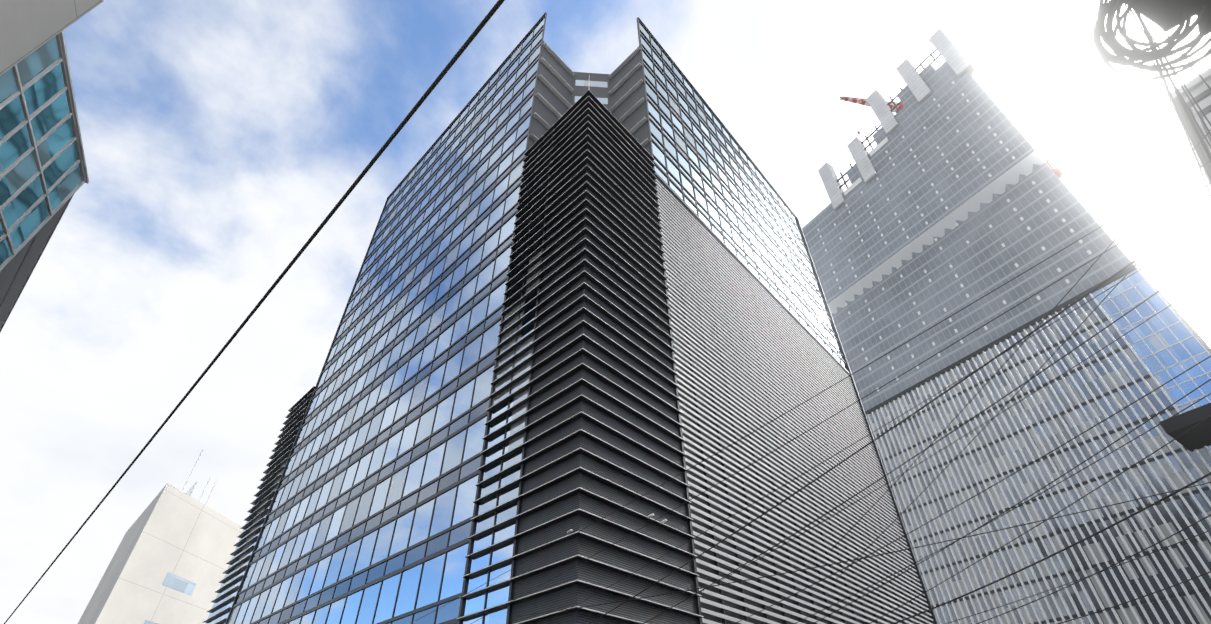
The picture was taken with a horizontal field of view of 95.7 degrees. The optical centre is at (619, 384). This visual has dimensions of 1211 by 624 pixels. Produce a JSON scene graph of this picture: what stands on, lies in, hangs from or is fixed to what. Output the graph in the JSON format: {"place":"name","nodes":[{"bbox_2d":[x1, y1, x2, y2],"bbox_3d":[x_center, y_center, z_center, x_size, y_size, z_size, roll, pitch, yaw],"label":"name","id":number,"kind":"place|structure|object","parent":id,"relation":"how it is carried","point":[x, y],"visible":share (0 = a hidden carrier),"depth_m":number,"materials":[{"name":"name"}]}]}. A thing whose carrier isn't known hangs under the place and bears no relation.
{"place":"outdoors","nodes":[
{"label":"outdoors","id":0,"kind":"place"},
{"bbox_2d":[0,0,103,331],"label":"block","id":1,"kind":"structure","parent":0,"point":[37,95],"depth_m":25.40,"materials":[{"name":"teal glass"}]},
{"bbox_2d":[0,195,72,330],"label":"block bands","id":2,"kind":"object","parent":1,"relation":"attached to","point":[35,263],"depth_m":32.52,"materials":[{"name":"grey metal"}]},
{"bbox_2d":[206,390,313,623],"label":"tower wing glass","id":3,"kind":"object","parent":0,"point":[223,599],"visible":0.33,"depth_m":61.47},
{"bbox_2d":[0,0,1210,623],"label":"sky","id":4,"kind":"structure","parent":0,"point":[218,136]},
{"bbox_2d":[866,279,1210,623],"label":"windows","id":5,"kind":"structure","parent":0,"point":[1195,474],"depth_m":133.01,"materials":[{"name":"grey glass"}]},
{"bbox_2d":[865,265,1210,623],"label":"floor bands","id":6,"kind":"object","parent":5,"relation":"attached to","point":[1064,305],"visible":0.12,"depth_m":137.41,"materials":[{"name":"grey metal"}]},
{"bbox_2d":[867,293,1210,623],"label":"vertical fins","id":7,"kind":"object","parent":5,"relation":"attached to","point":[1060,494],"visible":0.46,"depth_m":135.30,"materials":[{"name":"grey metal"}]},
{"bbox_2d":[1092,270,1210,450],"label":"blue glass tower","id":8,"kind":"structure","parent":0,"point":[1180,331],"depth_m":124.57,"materials":[{"name":"blue glass"}]},
{"bbox_2d":[1100,267,1210,448],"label":"window frames","id":9,"kind":"structure","parent":8,"relation":"attached to","point":[1190,379],"depth_m":123.95,"materials":[{"name":"grey metal"}]},
{"bbox_2d":[1093,0,1210,80],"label":"cable coil","id":10,"kind":"object","parent":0,"point":[1120,51],"visible":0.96,"depth_m":5.28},
{"bbox_2d":[1124,0,1210,35],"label":"transformer","id":11,"kind":"object","parent":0,"point":[1166,15],"visible":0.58,"depth_m":5.10,"materials":[{"name":"grey metal"}]},
{"bbox_2d":[1159,403,1210,451],"bbox_3d":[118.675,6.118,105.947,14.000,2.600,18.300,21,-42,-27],"label":"street light","id":12,"kind":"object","parent":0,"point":[1197,437],"depth_m":107.47,"materials":[{"name":"grey metal"}]},
{"label":"ground","id":13,"kind":"structure","parent":0,"visible":0},
{"bbox_2d":[0,31,88,270],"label":"block mullions","id":14,"kind":"object","parent":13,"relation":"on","point":[67,88],"visible":0.69,"depth_m":26.24,"materials":[{"name":"silver metal"}]},
{"bbox_2d":[78,483,242,623],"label":"white building","id":15,"kind":"structure","parent":13,"relation":"on","point":[175,531],"depth_m":98.66,"materials":[{"name":"white concrete"}]},
{"bbox_2d":[144,572,195,623],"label":"white building windows","id":16,"kind":"structure","parent":15,"relation":"in","point":[178,583],"depth_m":98.81,"materials":[{"name":"glass"}]},
{"bbox_2d":[182,450,216,504],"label":"antennas","id":17,"kind":"object","parent":15,"relation":"on","point":[190,491],"visible":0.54,"depth_m":111.33,"materials":[{"name":"grey metal"}]},
{"bbox_2d":[456,90,703,623],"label":"louvers","id":18,"kind":"object","parent":13,"relation":"on","point":[571,118],"visible":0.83,"depth_m":35.95,"materials":[{"name":"black metal"}]},
{"bbox_2d":[638,17,850,375],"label":"window frames","id":19,"kind":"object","parent":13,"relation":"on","point":[740,262],"visible":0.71,"depth_m":72.05,"materials":[{"name":"grey metal"}]},
{"bbox_2d":[656,181,930,623],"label":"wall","id":20,"kind":"structure","parent":13,"relation":"on","point":[729,586],"depth_m":45.31,"materials":[{"name":"grey metal"}]},
{"bbox_2d":[203,386,314,623],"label":"louvers","id":21,"kind":"object","parent":20,"relation":"attached to","point":[293,408],"visible":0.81,"depth_m":65.07,"materials":[{"name":"black metal"}]},
{"bbox_2d":[225,12,545,623],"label":"window frames","id":22,"kind":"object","parent":20,"relation":"attached to","point":[429,557],"visible":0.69,"depth_m":52.73,"materials":[{"name":"grey metal"}]},
{"bbox_2d":[227,17,544,623],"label":"windows","id":23,"kind":"structure","parent":20,"relation":"attached to","point":[452,580],"depth_m":48.61,"materials":[{"name":"blue glass"}]},
{"bbox_2d":[235,27,542,623],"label":"spandrel panels","id":24,"kind":"object","parent":20,"relation":"attached to","point":[449,611],"visible":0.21,"depth_m":47.62,"materials":[{"name":"grey metal"}]},
{"bbox_2d":[457,12,554,623],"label":"tower strip frame","id":25,"kind":"object","parent":20,"relation":"attached to","point":[509,608],"visible":0.7,"depth_m":32.51,"materials":[{"name":"black metal"}]},
{"bbox_2d":[461,130,552,623],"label":"windows","id":26,"kind":"structure","parent":20,"relation":"attached to","point":[495,597],"depth_m":31.09,"materials":[{"name":"blue glass"}]},
{"bbox_2d":[528,40,649,153],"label":"tower notch walls","id":27,"kind":"structure","parent":20,"relation":"attached to","point":[546,114],"depth_m":64.64,"materials":[{"name":"grey metal"}]},
{"bbox_2d":[530,42,648,146],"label":"tower notch ledges","id":28,"kind":"object","parent":27,"relation":"attached to","point":[610,92],"visible":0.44,"depth_m":64.26,"materials":[{"name":"grey metal"}]},
{"bbox_2d":[575,80,607,103],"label":"tower notch windows","id":29,"kind":"structure","parent":27,"relation":"in","point":[592,84],"depth_m":69.26,"materials":[{"name":"glass"}]},
{"bbox_2d":[510,95,697,623],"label":"wall","id":30,"kind":"structure","parent":20,"relation":"attached to","point":[568,597],"depth_m":29.11,"materials":[{"name":"black metal"}]},
{"bbox_2d":[639,22,847,369],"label":"windows","id":31,"kind":"structure","parent":20,"relation":"attached to","point":[658,153],"depth_m":71.50,"materials":[{"name":"white glass"}]},
{"bbox_2d":[636,17,937,623],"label":"tower louvre carriers","id":32,"kind":"object","parent":20,"relation":"attached to","point":[913,559],"visible":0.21,"depth_m":49.74,"materials":[{"name":"grey metal"}]},
{"bbox_2d":[655,176,932,623],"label":"louvers","id":33,"kind":"object","parent":20,"relation":"attached to","point":[835,366],"visible":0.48,"depth_m":47.64,"materials":[{"name":"grey metal"}]},
{"bbox_2d":[802,61,1193,411],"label":"facade","id":34,"kind":"structure","parent":13,"relation":"on","point":[983,261],"depth_m":180.36,"materials":[{"name":"grey metal"}]},
{"bbox_2d":[840,93,903,133],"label":"tower crane","id":35,"kind":"object","parent":34,"relation":"on","point":[861,101],"visible":0.27,"depth_m":244.37,"materials":[{"name":"red metal"}]},
{"bbox_2d":[837,49,940,187],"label":"scaffolding","id":36,"kind":"object","parent":34,"relation":"on","point":[892,109],"visible":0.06,"depth_m":222.16,"materials":[{"name":"grey metal"}]},
{"bbox_2d":[844,137,887,195],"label":"tower top sheets","id":37,"kind":"object","parent":36,"relation":"attached to","point":[858,181],"visible":1,"depth_m":220.35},
{"bbox_2d":[818,28,976,209],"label":"rooftop fins","id":38,"kind":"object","parent":34,"relation":"on","point":[953,56],"depth_m":217.46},
{"bbox_2d":[828,146,1046,313],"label":"ledge","id":39,"kind":"object","parent":34,"relation":"attached to","point":[1038,156],"visible":0.92,"depth_m":177.78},
{"bbox_2d":[817,81,1091,391],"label":"lights","id":40,"kind":"object","parent":34,"relation":"attached to","point":[1089,252],"visible":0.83,"depth_m":180.74},
{"bbox_2d":[1046,140,1063,177],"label":"crane","id":41,"kind":"object","parent":34,"relation":"on","point":[1058,171],"visible":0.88,"depth_m":157.99,"materials":[{"name":"metal"}]},
{"bbox_2d":[1197,93,1210,112],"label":"window","id":42,"kind":"structure","parent":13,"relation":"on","point":[1204,98],"depth_m":16.18,"materials":[{"name":"grey"}]},
{"bbox_2d":[1170,67,1210,188],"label":"building","id":43,"kind":"structure","parent":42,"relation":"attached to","point":[1197,87],"depth_m":16.37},
{"label":"road","id":44,"kind":"structure","parent":0,"visible":0},
{"bbox_3d":[5.540,-1.948,3.812,0.340,11.500,0.340,-29,-45,32],"label":"utility pole","id":45,"kind":"object","parent":44,"relation":"on","visible":0},
{"bbox_2d":[4,0,1210,623],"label":"overhead cables","id":46,"kind":"object","parent":45,"relation":"attached to","point":[486,20],"visible":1,"depth_m":10.10,"materials":[{"name":"black rubber"}]},
{"bbox_2d":[567,513,666,533],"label":"cable insulators","id":47,"kind":"object","parent":46,"relation":"attached to","point":[648,517],"visible":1,"depth_m":15.93,"materials":[{"name":"white ceramic"}]}
]}

